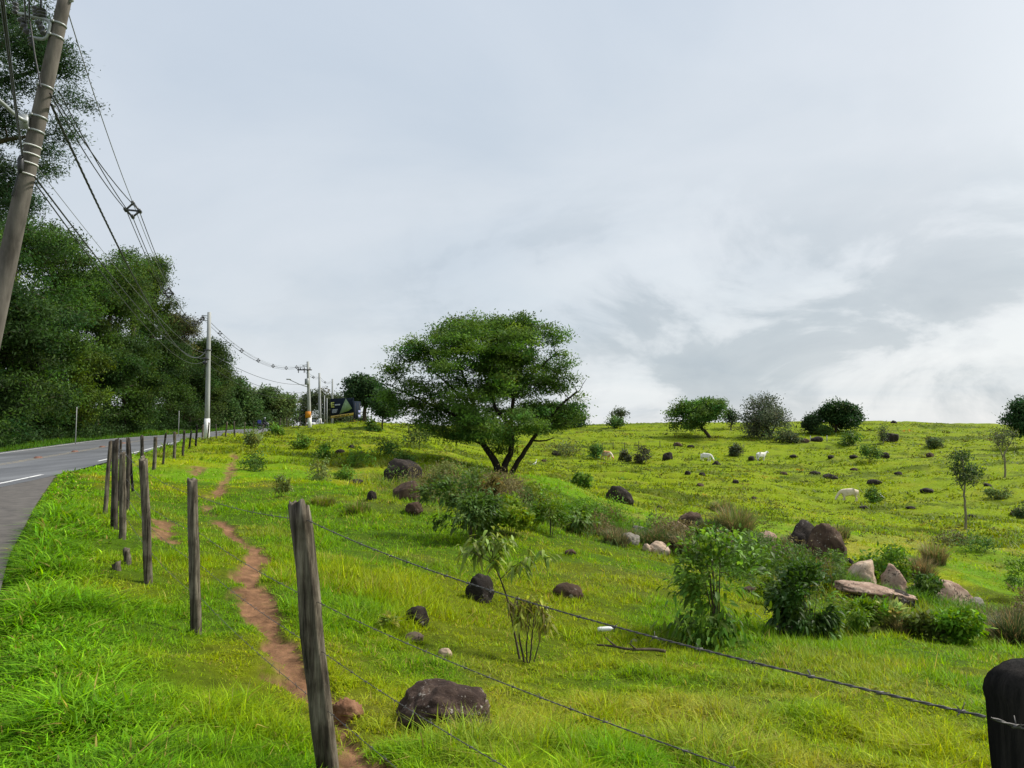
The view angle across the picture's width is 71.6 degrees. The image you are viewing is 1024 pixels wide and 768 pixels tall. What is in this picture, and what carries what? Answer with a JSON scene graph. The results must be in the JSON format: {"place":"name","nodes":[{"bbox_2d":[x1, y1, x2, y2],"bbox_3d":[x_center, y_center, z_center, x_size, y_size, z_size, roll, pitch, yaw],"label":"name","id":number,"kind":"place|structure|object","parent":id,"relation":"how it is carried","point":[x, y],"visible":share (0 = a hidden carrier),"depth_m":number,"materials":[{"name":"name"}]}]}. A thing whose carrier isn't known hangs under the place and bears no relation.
{"place":"outdoors","nodes":[
{"label":"outdoors","id":0,"kind":"place"},
{"bbox_2d":[0,440,246,767],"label":"verge grass","id":1,"kind":"structure","parent":0,"point":[77,702],"depth_m":4.94,"materials":[{"name":"plant"}]},
{"bbox_2d":[0,428,267,486],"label":"road","id":2,"kind":"structure","parent":0,"point":[47,466],"depth_m":37.93,"materials":[{"name":"asphalt"}]},
{"bbox_2d":[0,420,1023,767],"bbox_3d":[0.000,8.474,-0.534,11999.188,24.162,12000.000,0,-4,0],"label":"ground","id":3,"kind":"structure","parent":0,"point":[254,593],"depth_m":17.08,"materials":[{"name":"plant"}]},
{"bbox_2d":[0,476,56,589],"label":"road shoulder","id":4,"kind":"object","parent":3,"relation":"on","point":[17,501],"visible":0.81,"depth_m":15.25},
{"bbox_2d":[0,0,73,346],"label":"utility pole","id":5,"kind":"object","parent":4,"relation":"on","point":[33,122],"visible":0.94,"depth_m":11.18,"materials":[{"name":"concrete"}]},
{"bbox_2d":[2,0,23,157],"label":"power cable","id":6,"kind":"object","parent":5,"relation":"attached to","point":[8,41],"visible":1,"depth_m":7.61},
{"bbox_2d":[49,15,204,326],"bbox_3d":[-17.093,-5.315,36.822,0.440,4.701,54.664,1,-4,-21],"label":"spacer cable","id":7,"kind":"object","parent":5,"relation":"attached to","point":[137,211],"visible":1,"depth_m":17.14,"materials":[{"name":"rubber"}]},
{"bbox_2d":[0,277,75,446],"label":"tree","id":8,"kind":"object","parent":3,"relation":"on","point":[21,325],"visible":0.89,"depth_m":47.40,"materials":[{"name":"green plant"}]},
{"bbox_2d":[0,221,75,427],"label":"tree","id":9,"kind":"object","parent":3,"relation":"on","point":[26,259],"visible":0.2,"depth_m":51.94,"materials":[{"name":"green plant"}]},
{"bbox_2d":[0,211,106,376],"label":"tree","id":10,"kind":"object","parent":3,"relation":"on","point":[56,247],"visible":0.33,"depth_m":60.97,"materials":[{"name":"green plant"}]},
{"bbox_2d":[0,0,110,230],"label":"tree","id":11,"kind":"object","parent":3,"relation":"on","point":[25,54],"visible":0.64,"depth_m":31.36,"materials":[{"name":"green plant"}]},
{"bbox_2d":[0,300,110,426],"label":"tree","id":12,"kind":"object","parent":3,"relation":"on","point":[29,355],"visible":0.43,"depth_m":52.10,"materials":[{"name":"green plant"}]},
{"bbox_2d":[17,326,103,432],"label":"tree","id":13,"kind":"object","parent":3,"relation":"on","point":[77,343],"visible":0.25,"depth_m":58.61,"materials":[{"name":"green plant"}]},
{"bbox_2d":[1,218,125,399],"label":"tree","id":14,"kind":"object","parent":3,"relation":"on","point":[68,277],"visible":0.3,"depth_m":67.05,"materials":[{"name":"green plant"}]},
{"bbox_2d":[5,344,132,430],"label":"tree","id":15,"kind":"object","parent":3,"relation":"on","point":[90,363],"visible":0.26,"depth_m":66.13,"materials":[{"name":"green plant"}]},
{"bbox_2d":[34,269,133,403],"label":"tree","id":16,"kind":"object","parent":3,"relation":"on","point":[104,326],"visible":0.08,"depth_m":75.11,"materials":[{"name":"green plant"}]},
{"bbox_2d":[65,343,161,429],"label":"tree","id":17,"kind":"object","parent":3,"relation":"on","point":[129,370],"visible":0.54,"depth_m":71.66,"materials":[{"name":"green plant"}]},
{"bbox_2d":[76,250,158,413],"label":"tree","id":18,"kind":"object","parent":3,"relation":"on","point":[120,305],"visible":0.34,"depth_m":78.65,"materials":[{"name":"green plant"}]},
{"bbox_2d":[91,329,181,431],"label":"tree","id":19,"kind":"object","parent":3,"relation":"on","point":[142,398],"visible":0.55,"depth_m":77.89,"materials":[{"name":"green plant"}]},
{"bbox_2d":[0,403,274,448],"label":"undergrowth","id":20,"kind":"object","parent":3,"relation":"on","point":[112,428],"visible":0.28,"depth_m":70.29,"materials":[{"name":"green plant"}]},
{"bbox_2d":[100,245,181,423],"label":"tree","id":21,"kind":"object","parent":3,"relation":"on","point":[135,325],"visible":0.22,"depth_m":84.39,"materials":[{"name":"green plant"}]},
{"bbox_2d":[125,251,188,397],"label":"tree","id":22,"kind":"object","parent":3,"relation":"on","point":[165,304],"visible":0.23,"depth_m":90.59,"materials":[{"name":"green plant"}]},
{"bbox_2d":[120,337,200,430],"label":"tree","id":23,"kind":"object","parent":3,"relation":"on","point":[171,358],"visible":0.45,"depth_m":83.62,"materials":[{"name":"green plant"}]},
{"bbox_2d":[136,355,212,429],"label":"tree","id":24,"kind":"object","parent":3,"relation":"on","point":[182,389],"visible":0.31,"depth_m":89.82,"materials":[{"name":"green plant"}]},
{"bbox_2d":[149,309,204,419],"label":"tree","id":25,"kind":"object","parent":3,"relation":"on","point":[192,330],"visible":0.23,"depth_m":95.00,"materials":[{"name":"green plant"}]},
{"bbox_2d":[160,360,229,428],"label":"tree","id":26,"kind":"object","parent":3,"relation":"on","point":[200,378],"visible":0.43,"depth_m":95.55,"materials":[{"name":"green plant"}]},
{"bbox_2d":[160,336,239,414],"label":"tree","id":27,"kind":"object","parent":3,"relation":"on","point":[218,349],"visible":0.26,"depth_m":100.09,"materials":[{"name":"green plant"}]},
{"bbox_2d":[201,312,211,438],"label":"utility pole","id":28,"kind":"object","parent":3,"relation":"on","point":[207,359],"visible":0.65,"depth_m":62.00,"materials":[{"name":"grey concrete"}]},
{"bbox_2d":[33,176,205,357],"bbox_3d":[-17.104,-2.709,36.593,0.030,2.513,54.421,1,-4,-21],"label":"power cable","id":29,"kind":"object","parent":28,"relation":"attached to","point":[46,192],"visible":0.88,"depth_m":15.03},
{"bbox_2d":[50,103,205,357],"bbox_3d":[-17.012,-3.067,36.617,0.048,2.915,54.396,1,-4,-21],"label":"power cable","id":30,"kind":"object","parent":28,"relation":"attached to","point":[71,148],"visible":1,"depth_m":14.84,"materials":[{"name":"rubber"}]},
{"bbox_2d":[193,366,238,422],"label":"tree","id":31,"kind":"object","parent":3,"relation":"on","point":[223,378],"visible":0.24,"depth_m":101.34,"materials":[{"name":"green plant"}]},
{"bbox_2d":[210,370,246,427],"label":"tree","id":32,"kind":"object","parent":3,"relation":"on","point":[233,415],"visible":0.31,"depth_m":107.32,"materials":[{"name":"green plant"}]},
{"bbox_2d":[227,371,270,426],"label":"tree","id":33,"kind":"object","parent":3,"relation":"on","point":[252,410],"visible":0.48,"depth_m":117.30,"materials":[{"name":"green plant"}]},
{"bbox_2d":[239,426,263,447],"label":"shrub","id":34,"kind":"object","parent":3,"relation":"on","point":[249,439],"visible":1,"depth_m":51.60,"materials":[{"name":"green plant"}]},
{"bbox_2d":[237,447,267,471],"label":"shrub","id":35,"kind":"object","parent":3,"relation":"on","point":[254,458],"visible":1,"depth_m":33.73,"materials":[{"name":"green plant"}]},
{"bbox_2d":[251,383,283,422],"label":"tree","id":36,"kind":"object","parent":3,"relation":"on","point":[267,392],"visible":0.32,"depth_m":134.23,"materials":[{"name":"green plant"}]},
{"bbox_2d":[247,384,301,426],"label":"tree","id":37,"kind":"object","parent":3,"relation":"on","point":[284,407],"visible":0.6,"depth_m":138.40,"materials":[{"name":"green plant"}]},
{"bbox_2d":[271,472,295,496],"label":"shrub","id":38,"kind":"object","parent":3,"relation":"on","point":[282,485],"visible":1,"depth_m":22.72,"materials":[{"name":"green plant"}]},
{"bbox_2d":[286,361,311,427],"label":"utility pole","id":39,"kind":"object","parent":3,"relation":"on","point":[308,412],"visible":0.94,"depth_m":92.88,"materials":[{"name":"grey concrete"}]},
{"bbox_2d":[291,394,323,425],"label":"tree","id":40,"kind":"object","parent":3,"relation":"on","point":[301,415],"visible":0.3,"depth_m":222.56,"materials":[{"name":"green plant"}]},
{"bbox_2d":[304,452,332,481],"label":"shrub","id":41,"kind":"object","parent":3,"relation":"on","point":[322,472],"visible":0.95,"depth_m":30.32,"materials":[{"name":"green plant"}]},
{"bbox_2d":[301,386,352,423],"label":"tree","id":42,"kind":"object","parent":3,"relation":"on","point":[314,397],"visible":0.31,"depth_m":152.71,"materials":[{"name":"green plant"}]},
{"bbox_2d":[330,398,353,422],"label":"billboard","id":43,"kind":"object","parent":3,"relation":"on","point":[342,407],"visible":0.91,"depth_m":113.44,"materials":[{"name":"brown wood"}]},
{"bbox_2d":[332,697,363,725],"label":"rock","id":44,"kind":"object","parent":3,"relation":"on","point":[345,709],"visible":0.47,"depth_m":4.96,"materials":[{"name":"stone"}]},
{"bbox_2d":[337,368,382,421],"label":"tree","id":45,"kind":"object","parent":3,"relation":"on","point":[358,388],"visible":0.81,"depth_m":133.14,"materials":[{"name":"green plant"}]},
{"bbox_2d":[341,446,378,467],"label":"shrub","id":46,"kind":"object","parent":3,"relation":"on","point":[353,457],"visible":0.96,"depth_m":40.95,"materials":[{"name":"green plant"}]},
{"bbox_2d":[363,381,400,428],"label":"tree","id":47,"kind":"object","parent":3,"relation":"on","point":[378,410],"visible":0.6,"depth_m":98.92,"materials":[{"name":"green plant"}]},
{"bbox_2d":[371,435,403,455],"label":"shrub","id":48,"kind":"object","parent":3,"relation":"on","point":[388,447],"visible":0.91,"depth_m":49.55,"materials":[{"name":"green plant"}]},
{"bbox_2d":[384,458,422,481],"bbox_3d":[-5.259,4.579,34.395,1.847,1.970,1.478,0,-4,0],"label":"boulder","id":49,"kind":"object","parent":3,"relation":"on","point":[398,464],"visible":0.44,"depth_m":34.00,"materials":[{"name":"stone"}]},
{"bbox_2d":[392,480,420,500],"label":"boulder","id":50,"kind":"object","parent":3,"relation":"on","point":[401,491],"visible":0.45,"depth_m":22.52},
{"bbox_2d":[406,606,428,626],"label":"rock","id":51,"kind":"object","parent":3,"relation":"on","point":[421,614],"visible":0.52,"depth_m":8.83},
{"bbox_2d":[396,678,491,729],"bbox_3d":[-0.487,2.356,5.071,0.692,0.422,0.519,0,-4,0],"label":"boulder","id":52,"kind":"object","parent":3,"relation":"on","point":[428,696],"visible":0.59,"depth_m":4.97,"materials":[{"name":"stone"}]},
{"bbox_2d":[419,457,472,487],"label":"shrub","id":53,"kind":"object","parent":3,"relation":"on","point":[439,468],"visible":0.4,"depth_m":26.91,"materials":[{"name":"green plant"}]},
{"bbox_2d":[409,460,511,539],"bbox_3d":[-1.388,2.816,17.123,2.492,1.934,1.952,-2,-4,31],"label":"shrub","id":54,"kind":"object","parent":3,"relation":"on","point":[477,510],"visible":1,"depth_m":17.06,"materials":[{"name":"green plant"}]},
{"bbox_2d":[465,573,494,603],"bbox_3d":[-0.495,3.401,11.461,0.391,0.696,0.401,4,-5,-44],"label":"rock","id":55,"kind":"object","parent":3,"relation":"on","point":[481,580],"visible":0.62,"depth_m":11.34,"materials":[{"name":"stone"}]},
{"bbox_2d":[363,307,597,474],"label":"tree","id":56,"kind":"object","parent":3,"relation":"on","point":[504,354],"visible":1,"depth_m":49.17,"materials":[{"name":"green plant"}]},
{"bbox_2d":[469,473,505,496],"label":"shrub","id":57,"kind":"object","parent":3,"relation":"on","point":[493,481],"visible":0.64,"depth_m":23.73,"materials":[{"name":"green plant"}]},
{"bbox_2d":[466,496,516,535],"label":"shrub","id":58,"kind":"object","parent":3,"relation":"on","point":[488,527],"visible":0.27,"depth_m":17.59,"materials":[{"name":"green plant"}]},
{"bbox_2d":[453,526,563,658],"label":"sapling","id":59,"kind":"object","parent":3,"relation":"on","point":[494,546],"visible":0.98,"depth_m":8.46,"materials":[{"name":"green plant"}]},
{"bbox_2d":[494,490,535,534],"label":"shrub","id":60,"kind":"object","parent":3,"relation":"on","point":[524,517],"visible":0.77,"depth_m":18.20,"materials":[{"name":"green plant"}]},
{"bbox_2d":[500,595,559,662],"bbox_3d":[0.208,2.876,8.311,0.698,0.829,0.386,0,-4,0],"label":"withered plant","id":61,"kind":"object","parent":3,"relation":"on","point":[525,608],"visible":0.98,"depth_m":8.29,"materials":[{"name":"green plant"}]},
{"bbox_2d":[513,481,561,510],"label":"shrub","id":62,"kind":"object","parent":3,"relation":"on","point":[535,488],"visible":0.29,"depth_m":25.57,"materials":[{"name":"green plant"}]},
{"bbox_2d":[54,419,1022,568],"bbox_3d":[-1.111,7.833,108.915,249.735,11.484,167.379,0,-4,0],"label":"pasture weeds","id":63,"kind":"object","parent":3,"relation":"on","point":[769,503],"visible":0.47,"depth_m":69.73,"materials":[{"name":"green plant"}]},
{"bbox_2d":[526,483,574,535],"bbox_3d":[0.874,3.566,20.081,1.708,1.568,1.158,2,-4,-32],"label":"shrub","id":64,"kind":"object","parent":3,"relation":"on","point":[539,511],"visible":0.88,"depth_m":20.03,"materials":[{"name":"green plant"}]},
{"bbox_2d":[539,436,583,456],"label":"shrub","id":65,"kind":"object","parent":3,"relation":"on","point":[562,450],"visible":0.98,"depth_m":108.42,"materials":[{"name":"green plant"}]},
{"bbox_2d":[103,417,1023,767],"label":"barbed wire fence","id":66,"kind":"object","parent":3,"relation":"on","point":[1003,685],"visible":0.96,"depth_m":3.83,"materials":[{"name":"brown wood"}]},
{"bbox_2d":[553,582,582,599],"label":"rock","id":67,"kind":"object","parent":3,"relation":"on","point":[569,591],"visible":0.66,"depth_m":12.42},
{"bbox_2d":[558,505,602,532],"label":"shrub","id":68,"kind":"object","parent":3,"relation":"on","point":[581,520],"visible":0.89,"depth_m":22.04,"materials":[{"name":"green plant"}]},
{"bbox_2d":[569,471,592,489],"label":"shrub","id":69,"kind":"object","parent":3,"relation":"on","point":[583,479],"visible":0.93,"depth_m":35.62,"materials":[{"name":"green plant"}]},
{"bbox_2d":[597,525,633,547],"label":"grass tussock","id":70,"kind":"object","parent":3,"relation":"on","point":[623,538],"depth_m":21.59,"materials":[{"name":"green plant"}]},
{"bbox_2d":[605,486,633,506],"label":"boulder","id":71,"kind":"object","parent":3,"relation":"on","point":[625,494],"visible":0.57,"depth_m":39.59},
{"bbox_2d":[635,526,676,545],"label":"grass tussock","id":72,"kind":"object","parent":3,"relation":"on","point":[656,538],"depth_m":22.42,"materials":[{"name":"green plant"}]},
{"bbox_2d":[334,447,1015,734],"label":"rank grass","id":73,"kind":"structure","parent":3,"relation":"on","point":[420,642],"depth_m":8.99,"materials":[{"name":"plant"}]},
{"bbox_2d":[342,459,1023,631],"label":"gully scrub","id":74,"kind":"object","parent":3,"relation":"on","point":[594,512],"visible":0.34,"depth_m":22.81,"materials":[{"name":"green plant"}]},
{"bbox_2d":[660,395,731,437],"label":"tree","id":75,"kind":"object","parent":3,"relation":"on","point":[704,411],"visible":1,"depth_m":147.42,"materials":[{"name":"green plant"}]},
{"bbox_2d":[648,519,778,651],"bbox_3d":[2.968,3.001,10.398,1.753,2.068,1.462,-2,-4,23],"label":"shrub","id":76,"kind":"object","parent":3,"relation":"on","point":[693,587],"visible":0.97,"depth_m":10.25,"materials":[{"name":"green plant"}]},
{"bbox_2d":[702,500,766,537],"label":"grass tussock","id":77,"kind":"object","parent":3,"relation":"on","point":[744,519],"depth_m":27.67,"materials":[{"name":"green plant"}]},
{"bbox_2d":[729,391,796,437],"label":"tree","id":78,"kind":"object","parent":3,"relation":"on","point":[767,417],"visible":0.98,"depth_m":148.78,"materials":[{"name":"green plant"}]},
{"bbox_2d":[786,519,813,555],"bbox_3d":[10.000,5.849,24.617,1.558,2.331,1.042,2,-4,-23],"label":"boulder","id":79,"kind":"object","parent":3,"relation":"on","point":[803,528],"visible":0.22,"depth_m":24.28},
{"bbox_2d":[757,548,849,641],"bbox_3d":[4.859,3.622,11.909,1.622,1.721,1.665,0,-4,0],"label":"shrub","id":80,"kind":"object","parent":3,"relation":"on","point":[789,607],"visible":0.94,"depth_m":11.70,"materials":[{"name":"green plant"}]},
{"bbox_2d":[800,410,823,434],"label":"tree","id":81,"kind":"object","parent":3,"relation":"on","point":[808,422],"visible":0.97,"depth_m":153.74,"materials":[{"name":"green plant"}]},
{"bbox_2d":[807,523,846,561],"bbox_3d":[10.520,5.919,23.773,1.244,2.539,0.995,0,-4,0],"label":"boulder","id":82,"kind":"object","parent":3,"relation":"on","point":[823,537],"visible":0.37,"depth_m":23.51,"materials":[{"name":"stone"}]},
{"bbox_2d":[810,395,868,431],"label":"tree","id":83,"kind":"object","parent":3,"relation":"on","point":[845,414],"visible":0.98,"depth_m":153.35,"materials":[{"name":"green plant"}]},
{"bbox_2d":[835,428,865,445],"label":"shrub","id":84,"kind":"object","parent":3,"relation":"on","point":[851,439],"visible":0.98,"depth_m":132.65,"materials":[{"name":"green plant"}]},
{"bbox_2d":[846,559,876,583],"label":"boulder","id":85,"kind":"object","parent":3,"relation":"on","point":[866,568],"visible":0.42,"depth_m":20.72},
{"bbox_2d":[832,592,904,633],"bbox_3d":[6.777,4.442,13.583,1.269,0.870,1.325,0,-4,0],"label":"shrub","id":86,"kind":"object","parent":3,"relation":"on","point":[859,617],"visible":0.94,"depth_m":13.48,"materials":[{"name":"green plant"}]},
{"bbox_2d":[853,441,883,461],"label":"shrub","id":87,"kind":"object","parent":3,"relation":"on","point":[866,450],"visible":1,"depth_m":103.61,"materials":[{"name":"green plant"}]},
{"bbox_2d":[840,588,916,607],"bbox_3d":[9.342,5.573,18.278,2.017,0.688,0.807,0,-4,0],"label":"rock","id":88,"kind":"object","parent":3,"relation":"on","point":[903,600],"visible":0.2,"depth_m":18.07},
{"bbox_2d":[832,580,917,600],"bbox_3d":[9.406,5.338,18.363,2.042,0.506,1.171,1,-4,-21],"label":"boulder","id":89,"kind":"object","parent":88,"relation":"on","point":[870,589],"visible":0.84,"depth_m":18.01,"materials":[{"name":"stone"}]},
{"bbox_2d":[845,541,919,584],"bbox_3d":[11.661,5.720,22.424,2.168,1.621,2.263,0,-4,0],"label":"shrub","id":90,"kind":"object","parent":3,"relation":"on","point":[880,565],"visible":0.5,"depth_m":22.11,"materials":[{"name":"green plant"}]},
{"bbox_2d":[867,597,911,633],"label":"shrub","id":91,"kind":"object","parent":3,"relation":"on","point":[895,603],"visible":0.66,"depth_m":13.45,"materials":[{"name":"green plant"}]},
{"bbox_2d":[880,563,909,593],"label":"boulder","id":92,"kind":"object","parent":3,"relation":"on","point":[891,575],"visible":0.44,"depth_m":20.28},
{"bbox_2d":[881,615,912,635],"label":"grass tussock","id":93,"kind":"object","parent":3,"relation":"on","point":[896,625],"depth_m":13.27,"materials":[{"name":"green plant"}]},
{"bbox_2d":[903,551,943,578],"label":"grass tussock","id":94,"kind":"object","parent":3,"relation":"on","point":[924,567],"depth_m":25.14,"materials":[{"name":"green plant"}]},
{"bbox_2d":[899,607,950,640],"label":"shrub","id":95,"kind":"object","parent":3,"relation":"on","point":[918,626],"visible":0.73,"depth_m":13.10,"materials":[{"name":"green plant"}]},
{"bbox_2d":[906,571,944,602],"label":"shrub","id":96,"kind":"object","parent":3,"relation":"on","point":[930,581],"visible":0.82,"depth_m":20.08,"materials":[{"name":"green plant"}]},
{"bbox_2d":[914,539,954,565],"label":"grass tussock","id":97,"kind":"object","parent":3,"relation":"on","point":[940,556],"depth_m":27.53,"materials":[{"name":"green plant"}]},
{"bbox_2d":[913,579,972,604],"bbox_3d":[13.318,6.640,22.082,1.898,1.211,1.522,0,-4,0],"label":"boulder","id":98,"kind":"object","parent":3,"relation":"on","point":[953,589],"visible":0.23,"depth_m":21.61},
{"bbox_2d":[928,525,972,547],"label":"shrub","id":99,"kind":"object","parent":3,"relation":"on","point":[948,540],"visible":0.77,"depth_m":33.89,"materials":[{"name":"green plant"}]},
{"bbox_2d":[930,602,997,644],"bbox_3d":[8.105,4.335,12.767,1.019,0.823,0.944,3,-5,-39],"label":"shrub","id":100,"kind":"object","parent":3,"relation":"on","point":[957,625],"visible":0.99,"depth_m":12.61,"materials":[{"name":"green plant"}]},
{"bbox_2d":[940,447,988,527],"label":"sapling","id":101,"kind":"object","parent":3,"relation":"on","point":[969,472],"visible":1,"depth_m":41.56,"materials":[{"name":"green plant"}]},
{"bbox_2d":[942,526,1009,553],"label":"shrub","id":102,"kind":"object","parent":3,"relation":"on","point":[975,541],"visible":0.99,"depth_m":32.35,"materials":[{"name":"green plant"}]},
{"bbox_2d":[980,485,1013,499],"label":"shrub","id":103,"kind":"object","parent":3,"relation":"on","point":[991,491],"visible":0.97,"depth_m":63.15,"materials":[{"name":"green plant"}]},
{"bbox_2d":[977,603,1023,648],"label":"grass tussock","id":104,"kind":"object","parent":3,"relation":"on","point":[1010,628],"depth_m":13.22,"materials":[{"name":"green plant"}]},
{"bbox_2d":[984,423,1018,477],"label":"sapling","id":105,"kind":"object","parent":3,"relation":"on","point":[999,439],"visible":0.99,"depth_m":74.57,"materials":[{"name":"green plant"}]},
{"bbox_2d":[995,394,1023,440],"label":"tree","id":106,"kind":"object","parent":3,"relation":"on","point":[1014,419],"visible":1,"depth_m":119.61,"materials":[{"name":"green plant"}]},
{"bbox_2d":[995,551,1023,598],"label":"shrub","id":107,"kind":"object","parent":3,"relation":"on","point":[1013,579],"visible":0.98,"depth_m":23.54,"materials":[{"name":"green plant"}]},
{"bbox_2d":[0,0,1023,425],"label":"sky","id":108,"kind":"structure","parent":0,"point":[807,203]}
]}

